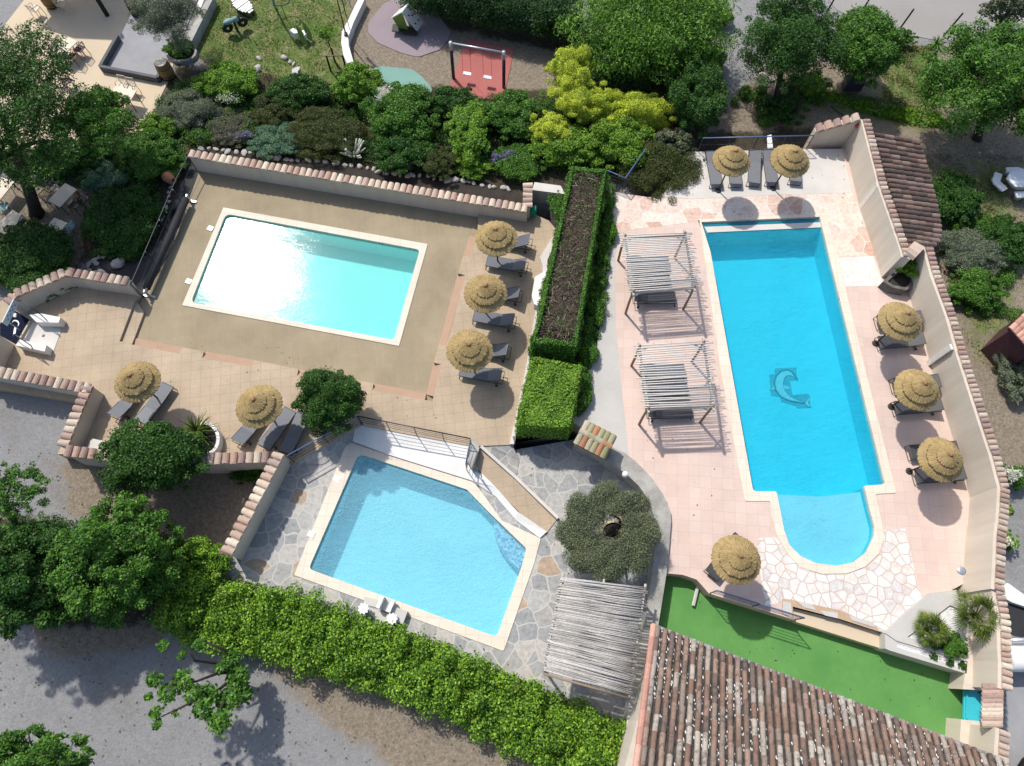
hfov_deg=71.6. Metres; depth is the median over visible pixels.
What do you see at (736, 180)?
sun lounger
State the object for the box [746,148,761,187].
sun lounger
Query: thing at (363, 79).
shrub
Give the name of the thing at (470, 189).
coping
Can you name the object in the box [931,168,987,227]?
shrub
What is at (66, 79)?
cafe chair
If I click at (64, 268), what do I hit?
shrub
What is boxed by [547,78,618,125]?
shrub
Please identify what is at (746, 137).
steel railing
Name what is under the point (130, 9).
tree
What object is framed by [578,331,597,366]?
border plant
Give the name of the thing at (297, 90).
shrub
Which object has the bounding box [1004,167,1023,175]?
picnic bench
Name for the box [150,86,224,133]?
shrub
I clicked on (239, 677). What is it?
plane tree
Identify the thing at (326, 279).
swimming pool
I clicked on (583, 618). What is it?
reed pergola
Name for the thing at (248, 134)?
iris leaves
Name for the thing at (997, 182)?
picnic bench
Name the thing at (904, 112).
tall grass
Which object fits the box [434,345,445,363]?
step
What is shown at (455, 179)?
edging rock
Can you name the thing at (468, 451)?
steel railing
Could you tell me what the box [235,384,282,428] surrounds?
straw parasol
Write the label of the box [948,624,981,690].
rendered ledge
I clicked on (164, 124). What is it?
shrub
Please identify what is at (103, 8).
pole
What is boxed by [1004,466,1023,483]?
blossoms
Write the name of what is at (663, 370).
sun lounger
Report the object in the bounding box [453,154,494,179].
shrub
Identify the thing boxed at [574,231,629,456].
concrete path
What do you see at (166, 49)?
shrub
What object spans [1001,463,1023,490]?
shrub
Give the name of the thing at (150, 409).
sun lounger
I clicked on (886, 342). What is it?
sun lounger
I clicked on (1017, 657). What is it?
car
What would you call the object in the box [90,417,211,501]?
laurel tree
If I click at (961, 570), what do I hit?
wall light
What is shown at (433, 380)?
ramp edge
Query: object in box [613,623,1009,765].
tiled roof
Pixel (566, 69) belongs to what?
shrub
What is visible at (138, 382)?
straw parasol
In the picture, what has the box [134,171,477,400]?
pool terrace
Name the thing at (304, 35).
leaf seesaw
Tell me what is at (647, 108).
shrub
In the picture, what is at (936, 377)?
sun lounger
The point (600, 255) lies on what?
border plant
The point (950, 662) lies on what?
weed
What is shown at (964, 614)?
fan palm
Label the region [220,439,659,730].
flagstone patio
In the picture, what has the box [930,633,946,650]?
border plant
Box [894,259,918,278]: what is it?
shrub
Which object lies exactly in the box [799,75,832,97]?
shrub
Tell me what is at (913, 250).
tile capped wall
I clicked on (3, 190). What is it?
cafe table
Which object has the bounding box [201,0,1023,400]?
grass
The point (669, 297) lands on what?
sun lounger
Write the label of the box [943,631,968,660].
border plant
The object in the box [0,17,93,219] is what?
shade tree
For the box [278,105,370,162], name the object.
shrub
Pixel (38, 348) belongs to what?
wall
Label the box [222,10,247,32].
toy motorbike
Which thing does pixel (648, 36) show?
weeping tree
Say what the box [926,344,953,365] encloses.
stone pilaster
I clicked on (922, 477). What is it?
sun lounger
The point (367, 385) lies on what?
step
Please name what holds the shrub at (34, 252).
on the ground at (30, 428)
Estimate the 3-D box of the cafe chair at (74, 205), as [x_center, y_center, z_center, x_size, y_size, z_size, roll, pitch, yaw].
[-20.486,-8.319,33.291,0.526,0.836,0.494,20,69,7]
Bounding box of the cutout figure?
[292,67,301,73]
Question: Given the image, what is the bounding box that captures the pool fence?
[130,156,197,296]
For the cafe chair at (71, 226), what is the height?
0.836 m
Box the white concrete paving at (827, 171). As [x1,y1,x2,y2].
[663,149,851,198]
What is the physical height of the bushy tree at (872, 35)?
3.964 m
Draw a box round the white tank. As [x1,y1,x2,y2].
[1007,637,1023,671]
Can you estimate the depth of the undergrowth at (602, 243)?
31.12 m
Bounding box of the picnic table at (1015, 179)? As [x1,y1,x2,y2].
[1006,170,1023,189]
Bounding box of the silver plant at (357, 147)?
[340,138,365,158]
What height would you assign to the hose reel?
0.467 m
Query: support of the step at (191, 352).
on the tiled terrace at (94, 351)
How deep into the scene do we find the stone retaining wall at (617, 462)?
27.51 m
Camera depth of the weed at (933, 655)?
25.62 m
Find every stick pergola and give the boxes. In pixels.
[617,230,702,314]
[630,338,720,425]
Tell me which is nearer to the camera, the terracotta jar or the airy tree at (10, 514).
the airy tree at (10, 514)
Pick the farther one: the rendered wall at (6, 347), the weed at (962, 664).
the rendered wall at (6, 347)
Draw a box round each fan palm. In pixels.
[912,608,954,649]
[950,589,1004,642]
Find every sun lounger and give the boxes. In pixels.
[107,399,133,420]
[134,381,176,423]
[231,425,256,446]
[257,406,295,450]
[278,410,306,455]
[458,368,504,386]
[472,311,516,331]
[485,255,528,276]
[491,342,511,361]
[506,286,523,305]
[514,233,532,253]
[626,256,669,270]
[627,272,670,285]
[632,289,675,307]
[639,364,685,380]
[642,381,688,399]
[646,404,692,421]
[703,150,722,188]
[703,532,740,581]
[728,176,742,187]
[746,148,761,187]
[762,148,778,186]
[787,176,801,185]
[873,310,924,330]
[874,331,926,351]
[888,374,941,393]
[890,397,944,416]
[904,440,959,460]
[911,466,967,485]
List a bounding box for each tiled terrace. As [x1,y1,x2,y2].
[0,214,554,464]
[568,148,968,631]
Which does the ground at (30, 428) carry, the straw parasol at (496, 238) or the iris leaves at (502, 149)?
the iris leaves at (502, 149)
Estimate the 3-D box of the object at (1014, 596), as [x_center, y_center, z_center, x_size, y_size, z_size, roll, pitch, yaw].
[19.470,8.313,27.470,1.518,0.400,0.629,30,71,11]
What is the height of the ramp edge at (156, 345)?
0.718 m
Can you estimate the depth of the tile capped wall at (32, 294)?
30.78 m
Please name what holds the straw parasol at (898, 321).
on the pink tiled terrace at (931, 519)
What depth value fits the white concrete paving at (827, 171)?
33.66 m
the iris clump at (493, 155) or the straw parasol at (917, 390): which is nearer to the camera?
the straw parasol at (917, 390)
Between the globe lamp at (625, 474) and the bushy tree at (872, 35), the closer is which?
the globe lamp at (625, 474)
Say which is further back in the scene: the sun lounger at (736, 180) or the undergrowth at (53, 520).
the sun lounger at (736, 180)
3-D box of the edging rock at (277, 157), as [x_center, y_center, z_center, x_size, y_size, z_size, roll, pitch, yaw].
[-11.507,-11.081,34.839,0.334,0.174,0.509,25,70,9]
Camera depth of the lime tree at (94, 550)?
24.35 m
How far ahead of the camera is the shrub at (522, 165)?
34.15 m
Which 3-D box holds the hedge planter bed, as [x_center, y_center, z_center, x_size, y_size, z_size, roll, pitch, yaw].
[2.479,-2.697,32.513,3.057,2.800,12.805,8,68,3]
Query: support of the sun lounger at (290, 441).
on the tiled terrace at (94, 351)
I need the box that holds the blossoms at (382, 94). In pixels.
[373,84,391,101]
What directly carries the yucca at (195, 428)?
in the planter at (214, 440)
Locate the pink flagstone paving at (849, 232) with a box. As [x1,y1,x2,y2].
[608,192,874,256]
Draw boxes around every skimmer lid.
[185,278,192,283]
[307,530,314,537]
[333,475,340,481]
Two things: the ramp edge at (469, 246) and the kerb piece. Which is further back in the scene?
the ramp edge at (469, 246)
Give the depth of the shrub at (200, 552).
26.74 m
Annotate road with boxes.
[829,0,1023,47]
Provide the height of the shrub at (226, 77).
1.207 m
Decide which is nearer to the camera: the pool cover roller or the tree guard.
the pool cover roller
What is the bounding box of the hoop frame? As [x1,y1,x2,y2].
[270,0,289,19]
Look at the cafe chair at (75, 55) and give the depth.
36.62 m
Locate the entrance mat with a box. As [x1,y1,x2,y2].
[0,311,30,343]
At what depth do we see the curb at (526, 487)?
28.67 m
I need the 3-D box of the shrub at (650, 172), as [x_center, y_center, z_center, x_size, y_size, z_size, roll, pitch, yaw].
[7.155,-10.350,33.749,4.146,1.418,4.116,30,71,11]
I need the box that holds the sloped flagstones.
[483,445,518,474]
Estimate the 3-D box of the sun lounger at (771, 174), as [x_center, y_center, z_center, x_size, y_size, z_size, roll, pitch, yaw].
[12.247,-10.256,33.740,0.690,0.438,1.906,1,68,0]
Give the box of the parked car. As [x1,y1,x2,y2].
[1017,757,1023,765]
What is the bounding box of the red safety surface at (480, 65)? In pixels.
[450,39,513,99]
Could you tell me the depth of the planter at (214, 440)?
28.83 m
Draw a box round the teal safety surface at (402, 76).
[374,66,431,96]
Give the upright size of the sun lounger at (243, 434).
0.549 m
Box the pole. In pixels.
[96,0,108,16]
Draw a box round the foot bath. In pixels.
[20,321,61,350]
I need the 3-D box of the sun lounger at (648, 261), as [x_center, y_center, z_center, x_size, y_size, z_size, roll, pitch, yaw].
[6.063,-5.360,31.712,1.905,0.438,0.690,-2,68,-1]
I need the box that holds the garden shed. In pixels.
[980,313,1023,370]
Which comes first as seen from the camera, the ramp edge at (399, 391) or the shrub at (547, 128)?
the ramp edge at (399, 391)
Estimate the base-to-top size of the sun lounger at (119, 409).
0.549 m
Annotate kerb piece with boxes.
[692,585,698,605]
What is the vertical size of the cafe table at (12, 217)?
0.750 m
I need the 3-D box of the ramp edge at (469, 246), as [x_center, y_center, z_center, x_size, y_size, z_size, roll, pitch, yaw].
[-1.945,-6.252,33.115,0.408,0.718,1.253,13,69,4]
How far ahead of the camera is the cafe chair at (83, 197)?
33.36 m
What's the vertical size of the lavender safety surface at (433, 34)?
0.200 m
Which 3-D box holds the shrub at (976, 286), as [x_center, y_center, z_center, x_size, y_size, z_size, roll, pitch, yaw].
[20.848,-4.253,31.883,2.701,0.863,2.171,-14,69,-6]
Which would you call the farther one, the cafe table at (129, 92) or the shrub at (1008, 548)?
the cafe table at (129, 92)
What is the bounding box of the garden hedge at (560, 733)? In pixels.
[143,568,626,765]
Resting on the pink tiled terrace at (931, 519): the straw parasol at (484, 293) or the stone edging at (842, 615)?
the stone edging at (842, 615)
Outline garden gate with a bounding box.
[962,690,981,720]
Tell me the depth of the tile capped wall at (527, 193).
32.75 m
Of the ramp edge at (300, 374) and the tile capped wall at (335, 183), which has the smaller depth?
the ramp edge at (300, 374)
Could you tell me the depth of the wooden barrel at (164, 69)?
36.05 m
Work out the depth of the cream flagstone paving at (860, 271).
31.90 m
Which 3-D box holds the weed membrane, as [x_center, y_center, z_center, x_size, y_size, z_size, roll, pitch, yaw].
[-16.346,-7.382,33.569,3.280,0.500,7.578,26,70,10]
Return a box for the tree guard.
[325,46,345,71]
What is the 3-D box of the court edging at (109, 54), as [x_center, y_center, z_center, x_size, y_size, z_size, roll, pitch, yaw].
[-19.498,-16.906,36.987,3.371,0.340,2.274,13,69,4]
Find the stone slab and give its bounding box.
[532,182,564,203]
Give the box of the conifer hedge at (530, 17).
[396,0,588,45]
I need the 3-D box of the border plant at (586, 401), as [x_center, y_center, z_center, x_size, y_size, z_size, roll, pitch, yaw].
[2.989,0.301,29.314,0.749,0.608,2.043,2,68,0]
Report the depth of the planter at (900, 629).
26.18 m
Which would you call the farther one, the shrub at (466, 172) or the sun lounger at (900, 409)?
the shrub at (466, 172)
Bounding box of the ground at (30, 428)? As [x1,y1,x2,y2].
[0,0,1023,765]
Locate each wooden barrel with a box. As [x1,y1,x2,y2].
[40,0,57,9]
[154,58,174,81]
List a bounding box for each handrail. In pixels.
[12,334,32,348]
[19,300,46,319]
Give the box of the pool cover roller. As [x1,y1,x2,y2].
[142,194,196,297]
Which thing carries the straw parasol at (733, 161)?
on the white concrete paving at (827, 171)
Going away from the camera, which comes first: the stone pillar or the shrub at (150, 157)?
the stone pillar
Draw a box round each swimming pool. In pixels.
[182,207,427,345]
[295,443,539,650]
[699,213,895,573]
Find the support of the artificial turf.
on the ground at (30, 428)
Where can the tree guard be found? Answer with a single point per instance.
(327, 55)
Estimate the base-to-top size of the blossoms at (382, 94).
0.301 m
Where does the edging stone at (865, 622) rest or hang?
on the stone edging at (842, 615)
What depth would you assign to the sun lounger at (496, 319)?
30.97 m
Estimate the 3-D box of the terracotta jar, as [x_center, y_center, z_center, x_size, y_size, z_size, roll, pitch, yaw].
[-16.446,-9.824,33.975,0.894,0.550,0.537,40,73,14]
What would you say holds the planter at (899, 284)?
on the pink tiled terrace at (931, 519)
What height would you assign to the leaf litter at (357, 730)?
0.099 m
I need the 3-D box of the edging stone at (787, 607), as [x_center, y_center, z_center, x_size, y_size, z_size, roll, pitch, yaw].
[10.235,8.443,26.448,0.363,0.040,0.598,2,68,0]
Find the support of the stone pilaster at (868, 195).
attached to the tile capped wall at (883, 225)
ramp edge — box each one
[135,338,180,353]
[203,351,252,366]
[297,369,310,376]
[373,384,425,399]
[426,363,440,397]
[439,274,464,345]
[463,235,474,256]
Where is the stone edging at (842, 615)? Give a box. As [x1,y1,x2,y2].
[781,599,884,632]
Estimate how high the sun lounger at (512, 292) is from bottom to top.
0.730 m
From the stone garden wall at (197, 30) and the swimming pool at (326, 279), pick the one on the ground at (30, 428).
the stone garden wall at (197, 30)
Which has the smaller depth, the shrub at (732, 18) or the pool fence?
the pool fence
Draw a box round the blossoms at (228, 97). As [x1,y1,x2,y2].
[215,91,242,103]
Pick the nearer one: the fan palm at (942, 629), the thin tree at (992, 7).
the fan palm at (942, 629)
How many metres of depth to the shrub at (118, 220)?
32.58 m
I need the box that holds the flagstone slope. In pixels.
[289,430,354,480]
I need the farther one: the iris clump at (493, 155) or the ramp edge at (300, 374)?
the iris clump at (493, 155)
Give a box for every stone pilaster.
[858,183,877,208]
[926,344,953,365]
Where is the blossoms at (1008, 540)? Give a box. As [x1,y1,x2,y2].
[1006,536,1013,545]
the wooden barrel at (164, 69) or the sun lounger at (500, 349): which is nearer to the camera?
the sun lounger at (500, 349)
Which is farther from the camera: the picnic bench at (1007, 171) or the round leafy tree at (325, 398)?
the picnic bench at (1007, 171)
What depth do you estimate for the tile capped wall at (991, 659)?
24.82 m
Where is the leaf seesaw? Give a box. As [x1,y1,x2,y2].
[289,22,312,44]
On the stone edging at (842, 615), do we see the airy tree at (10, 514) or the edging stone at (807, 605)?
the edging stone at (807, 605)
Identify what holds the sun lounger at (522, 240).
on the tiled terrace at (94, 351)
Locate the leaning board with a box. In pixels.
[767,135,772,147]
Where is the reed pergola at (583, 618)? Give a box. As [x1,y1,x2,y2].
[542,574,647,699]
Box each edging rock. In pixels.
[110,258,125,268]
[224,148,230,154]
[241,149,247,156]
[254,64,260,73]
[273,153,281,160]
[281,54,287,60]
[444,177,451,183]
[451,176,459,181]
[460,178,466,183]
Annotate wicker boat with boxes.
[231,0,254,17]
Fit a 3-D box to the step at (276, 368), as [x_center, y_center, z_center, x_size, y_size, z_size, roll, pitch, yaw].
[-10.150,-0.553,30.623,2.065,0.500,0.321,11,68,4]
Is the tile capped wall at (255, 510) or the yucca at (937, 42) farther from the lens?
the yucca at (937, 42)
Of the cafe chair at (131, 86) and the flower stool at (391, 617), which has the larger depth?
the cafe chair at (131, 86)
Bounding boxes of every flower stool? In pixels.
[358,603,368,613]
[386,613,397,624]
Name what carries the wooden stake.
on the ground at (30, 428)
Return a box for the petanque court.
[107,0,196,74]
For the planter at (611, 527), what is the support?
on the flagstone patio
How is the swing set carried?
on the red safety surface at (480, 65)
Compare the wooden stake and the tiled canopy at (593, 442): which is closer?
the tiled canopy at (593, 442)
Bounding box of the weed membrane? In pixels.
[88,154,197,296]
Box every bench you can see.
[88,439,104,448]
[990,172,1007,191]
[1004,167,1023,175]
[1013,191,1023,200]
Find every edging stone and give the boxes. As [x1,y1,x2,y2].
[782,601,792,617]
[797,601,815,609]
[819,610,837,617]
[849,615,872,626]
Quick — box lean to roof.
[873,132,941,247]
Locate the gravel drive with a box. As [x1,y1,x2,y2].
[1003,672,1023,765]
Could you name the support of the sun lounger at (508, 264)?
on the tiled terrace at (94, 351)
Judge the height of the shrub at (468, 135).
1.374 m
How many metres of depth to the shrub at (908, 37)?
37.65 m
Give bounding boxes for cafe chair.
[0,202,14,216]
[17,214,28,225]
[24,2,45,19]
[38,189,55,210]
[43,178,60,193]
[51,0,71,14]
[57,83,71,94]
[59,70,73,84]
[63,219,79,237]
[67,198,86,215]
[68,48,82,65]
[74,41,90,59]
[76,191,92,208]
[114,74,127,87]
[123,77,139,97]
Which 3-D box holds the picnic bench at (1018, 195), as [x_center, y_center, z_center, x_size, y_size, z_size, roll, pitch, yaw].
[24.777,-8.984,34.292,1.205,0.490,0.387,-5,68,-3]
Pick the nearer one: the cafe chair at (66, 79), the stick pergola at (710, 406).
the stick pergola at (710, 406)
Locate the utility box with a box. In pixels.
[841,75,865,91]
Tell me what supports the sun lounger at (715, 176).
on the white concrete paving at (827, 171)
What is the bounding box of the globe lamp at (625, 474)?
[622,471,628,477]
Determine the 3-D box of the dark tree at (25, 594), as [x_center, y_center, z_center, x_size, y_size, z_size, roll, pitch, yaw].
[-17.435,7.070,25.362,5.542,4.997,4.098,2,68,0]
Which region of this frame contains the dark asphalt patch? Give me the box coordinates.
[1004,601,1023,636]
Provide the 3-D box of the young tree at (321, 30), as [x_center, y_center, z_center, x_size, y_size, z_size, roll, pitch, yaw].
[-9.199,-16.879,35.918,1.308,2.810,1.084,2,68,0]
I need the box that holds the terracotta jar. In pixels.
[161,171,176,183]
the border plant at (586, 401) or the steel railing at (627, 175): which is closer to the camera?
the border plant at (586, 401)
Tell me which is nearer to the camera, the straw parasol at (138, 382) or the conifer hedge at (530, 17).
the straw parasol at (138, 382)
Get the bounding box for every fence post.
[900,8,914,26]
[943,13,963,35]
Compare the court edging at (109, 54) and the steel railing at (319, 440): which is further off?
the court edging at (109, 54)
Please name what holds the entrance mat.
on the tiled terrace at (94, 351)
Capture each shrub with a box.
[0,218,76,292]
[25,136,113,183]
[39,265,76,302]
[77,182,167,258]
[79,159,129,192]
[117,128,188,180]
[137,112,182,136]
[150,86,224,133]
[161,38,194,57]
[166,534,233,580]
[190,60,260,103]
[203,107,260,148]
[228,469,261,484]
[246,121,304,160]
[248,89,307,126]
[264,72,332,115]
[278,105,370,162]
[329,60,384,104]
[358,81,440,142]
[367,131,439,174]
[422,142,460,178]
[424,84,487,118]
[443,98,490,169]
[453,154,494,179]
[477,88,546,140]
[491,143,546,181]
[526,110,572,144]
[527,123,603,169]
[543,44,597,110]
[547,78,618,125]
[583,111,665,171]
[591,90,678,131]
[617,135,706,204]
[652,127,696,158]
[682,36,726,69]
[706,6,734,26]
[754,88,810,125]
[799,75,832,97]
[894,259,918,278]
[898,29,918,45]
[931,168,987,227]
[933,227,1009,276]
[944,265,1009,310]
[976,213,1023,268]
[992,351,1023,401]
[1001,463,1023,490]
[1002,528,1019,552]
[1007,503,1014,514]
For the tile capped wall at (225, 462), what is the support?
on the ground at (30, 428)
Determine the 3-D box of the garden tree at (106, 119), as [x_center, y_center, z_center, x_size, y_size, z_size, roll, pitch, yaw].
[-18.489,-11.146,32.589,3.838,4.613,3.692,37,72,13]
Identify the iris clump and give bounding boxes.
[233,130,255,139]
[491,151,497,161]
[497,149,517,160]
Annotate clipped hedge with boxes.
[514,356,585,439]
[527,165,609,363]
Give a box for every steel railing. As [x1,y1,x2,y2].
[287,416,361,462]
[358,416,469,443]
[465,438,470,469]
[606,148,645,192]
[697,135,814,151]
[710,590,804,619]
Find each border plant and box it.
[546,190,563,217]
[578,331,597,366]
[578,371,592,412]
[586,286,604,326]
[596,249,609,278]
[603,218,617,244]
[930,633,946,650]
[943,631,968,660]
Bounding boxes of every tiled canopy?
[573,420,616,465]
[980,683,1003,727]
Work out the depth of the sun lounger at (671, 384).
29.36 m
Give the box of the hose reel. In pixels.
[530,205,536,214]
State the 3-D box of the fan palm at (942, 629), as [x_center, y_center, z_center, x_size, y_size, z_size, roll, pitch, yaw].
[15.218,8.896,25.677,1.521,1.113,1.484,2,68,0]
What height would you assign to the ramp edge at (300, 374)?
0.718 m
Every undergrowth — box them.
[0,131,159,263]
[0,507,208,623]
[141,77,606,183]
[574,17,692,128]
[575,175,615,416]
[730,70,1023,321]
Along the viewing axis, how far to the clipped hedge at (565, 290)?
30.10 m
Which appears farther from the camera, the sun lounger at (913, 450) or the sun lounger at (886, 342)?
the sun lounger at (886, 342)
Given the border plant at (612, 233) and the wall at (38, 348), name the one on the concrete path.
the border plant at (612, 233)
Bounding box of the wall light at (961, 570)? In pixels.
[957,566,965,574]
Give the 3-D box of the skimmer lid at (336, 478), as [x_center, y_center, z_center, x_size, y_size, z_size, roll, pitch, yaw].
[-7.134,3.895,28.895,0.270,0.030,0.240,22,70,8]
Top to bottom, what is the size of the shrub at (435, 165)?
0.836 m
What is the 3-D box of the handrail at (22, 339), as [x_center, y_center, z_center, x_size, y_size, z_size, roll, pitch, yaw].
[-20.799,-1.803,30.107,1.505,0.793,0.132,28,71,10]
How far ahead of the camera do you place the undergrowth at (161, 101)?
35.41 m
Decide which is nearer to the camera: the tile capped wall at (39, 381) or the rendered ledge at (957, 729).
the rendered ledge at (957, 729)
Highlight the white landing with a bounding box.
[353,426,546,537]
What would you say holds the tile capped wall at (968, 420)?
on the ground at (30, 428)
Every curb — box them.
[480,446,558,519]
[510,236,553,446]
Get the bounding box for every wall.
[0,336,13,366]
[0,367,102,395]
[3,267,142,314]
[16,340,51,355]
[30,313,65,326]
[57,385,103,447]
[63,445,272,473]
[186,0,217,47]
[188,149,527,221]
[221,451,289,559]
[341,0,366,63]
[522,183,532,217]
[603,447,670,627]
[623,627,649,726]
[802,113,860,148]
[842,119,908,276]
[887,241,924,276]
[907,247,1009,593]
[963,590,1012,690]
[968,724,1010,759]
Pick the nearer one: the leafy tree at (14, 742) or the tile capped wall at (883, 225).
the leafy tree at (14, 742)
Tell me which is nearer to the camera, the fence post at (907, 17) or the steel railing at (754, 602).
the steel railing at (754, 602)
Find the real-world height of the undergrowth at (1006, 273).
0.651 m
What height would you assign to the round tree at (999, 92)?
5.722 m
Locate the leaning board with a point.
(769, 146)
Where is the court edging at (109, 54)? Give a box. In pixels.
[98,34,161,82]
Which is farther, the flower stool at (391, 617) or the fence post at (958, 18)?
the fence post at (958, 18)
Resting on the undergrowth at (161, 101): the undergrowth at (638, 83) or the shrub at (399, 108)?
the shrub at (399, 108)
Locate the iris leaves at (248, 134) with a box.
[231,128,255,138]
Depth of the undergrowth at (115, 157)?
33.90 m
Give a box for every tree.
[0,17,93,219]
[0,461,51,535]
[0,520,86,640]
[0,723,96,765]
[43,490,185,632]
[48,82,143,160]
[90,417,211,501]
[123,0,139,18]
[143,637,253,737]
[290,365,366,439]
[312,24,338,66]
[552,478,664,585]
[553,0,742,86]
[664,53,731,138]
[731,0,851,97]
[820,1,907,90]
[915,18,1023,142]
[976,0,1023,44]
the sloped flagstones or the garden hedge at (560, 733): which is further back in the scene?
the sloped flagstones
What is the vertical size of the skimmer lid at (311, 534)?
0.030 m
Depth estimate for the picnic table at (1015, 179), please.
34.05 m
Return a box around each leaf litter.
[0,444,521,765]
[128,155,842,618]
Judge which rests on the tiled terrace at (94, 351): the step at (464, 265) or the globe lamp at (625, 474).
the step at (464, 265)
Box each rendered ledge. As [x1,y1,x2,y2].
[945,718,980,743]
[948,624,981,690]
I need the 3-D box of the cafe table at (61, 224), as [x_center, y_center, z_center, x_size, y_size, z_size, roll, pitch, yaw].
[-20.959,-6.852,32.742,0.720,0.750,1.150,22,70,8]
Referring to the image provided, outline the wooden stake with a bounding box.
[789,97,802,123]
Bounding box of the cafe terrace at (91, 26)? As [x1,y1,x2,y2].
[0,0,173,165]
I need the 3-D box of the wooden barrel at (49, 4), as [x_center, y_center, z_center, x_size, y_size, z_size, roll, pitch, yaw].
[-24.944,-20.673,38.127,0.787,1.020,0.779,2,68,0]
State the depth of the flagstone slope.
29.10 m
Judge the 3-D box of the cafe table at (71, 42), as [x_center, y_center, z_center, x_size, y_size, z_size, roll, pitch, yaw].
[-23.048,-17.196,36.867,0.720,0.750,1.150,28,71,10]
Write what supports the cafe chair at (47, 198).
on the ground at (30, 428)
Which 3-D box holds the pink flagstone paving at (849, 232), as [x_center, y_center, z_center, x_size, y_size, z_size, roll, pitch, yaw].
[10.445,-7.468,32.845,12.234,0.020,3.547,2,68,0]
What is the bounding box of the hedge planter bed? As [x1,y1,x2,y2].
[513,211,605,449]
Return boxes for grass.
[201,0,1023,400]
[822,91,948,127]
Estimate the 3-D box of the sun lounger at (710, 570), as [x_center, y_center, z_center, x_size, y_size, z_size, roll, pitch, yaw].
[8.114,6.598,26.940,0.690,0.438,1.906,40,73,14]
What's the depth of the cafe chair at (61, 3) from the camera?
37.98 m
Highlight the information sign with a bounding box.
[2,299,28,330]
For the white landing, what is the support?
on the flagstone patio
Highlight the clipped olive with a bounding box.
[126,0,207,51]
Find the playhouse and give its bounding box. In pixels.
[391,4,422,34]
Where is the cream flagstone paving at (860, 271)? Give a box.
[838,256,882,285]
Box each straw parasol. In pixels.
[114,361,160,402]
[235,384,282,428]
[446,329,492,372]
[463,274,507,312]
[475,220,517,261]
[711,534,760,584]
[712,145,750,192]
[770,144,809,190]
[872,302,922,346]
[888,369,939,410]
[905,437,963,481]
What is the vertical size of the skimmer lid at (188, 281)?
0.030 m
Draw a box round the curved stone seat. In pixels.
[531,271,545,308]
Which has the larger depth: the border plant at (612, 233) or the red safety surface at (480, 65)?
the red safety surface at (480, 65)
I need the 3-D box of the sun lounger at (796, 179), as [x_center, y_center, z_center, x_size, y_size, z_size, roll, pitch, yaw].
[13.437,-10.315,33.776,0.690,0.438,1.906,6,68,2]
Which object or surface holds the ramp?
on the flagstone patio
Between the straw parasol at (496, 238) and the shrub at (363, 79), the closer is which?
the straw parasol at (496, 238)
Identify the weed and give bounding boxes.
[929,652,940,659]
[946,658,954,665]
[958,660,966,669]
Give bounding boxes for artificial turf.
[659,576,968,734]
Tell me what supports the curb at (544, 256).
on the tiled terrace at (94, 351)
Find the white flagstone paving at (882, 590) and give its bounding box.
[757,529,920,629]
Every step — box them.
[121,302,144,344]
[180,347,204,357]
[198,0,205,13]
[252,360,298,375]
[357,380,373,389]
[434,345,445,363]
[458,255,470,274]
[791,608,879,647]
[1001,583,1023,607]
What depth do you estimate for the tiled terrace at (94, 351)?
30.23 m
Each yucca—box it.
[172,412,219,447]
[926,35,947,52]
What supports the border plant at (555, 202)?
on the hedge planter bed
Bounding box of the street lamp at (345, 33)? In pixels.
[337,0,347,36]
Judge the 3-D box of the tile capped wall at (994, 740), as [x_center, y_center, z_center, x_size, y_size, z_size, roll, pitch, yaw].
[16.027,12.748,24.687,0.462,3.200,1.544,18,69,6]
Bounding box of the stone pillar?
[467,440,479,471]
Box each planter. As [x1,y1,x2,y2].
[164,46,197,63]
[200,422,223,452]
[599,519,624,544]
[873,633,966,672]
[878,272,912,295]
[879,590,968,661]
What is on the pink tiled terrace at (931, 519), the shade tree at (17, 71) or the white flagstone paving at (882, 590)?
the white flagstone paving at (882, 590)
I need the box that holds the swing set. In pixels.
[449,41,505,88]
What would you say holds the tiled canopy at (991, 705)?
attached to the tile capped wall at (991, 659)
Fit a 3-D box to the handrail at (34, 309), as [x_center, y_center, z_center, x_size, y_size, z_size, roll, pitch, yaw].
[-20.743,-3.259,30.514,1.744,0.625,0.088,31,71,11]
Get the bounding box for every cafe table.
[0,177,22,208]
[0,210,25,233]
[48,183,79,214]
[48,218,74,232]
[53,37,83,57]
[112,86,141,110]
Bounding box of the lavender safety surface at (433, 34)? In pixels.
[368,0,450,56]
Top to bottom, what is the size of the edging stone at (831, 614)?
0.040 m
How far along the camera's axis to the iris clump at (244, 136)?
34.71 m
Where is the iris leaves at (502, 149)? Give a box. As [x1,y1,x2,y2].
[498,147,507,157]
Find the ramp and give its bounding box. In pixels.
[476,448,555,535]

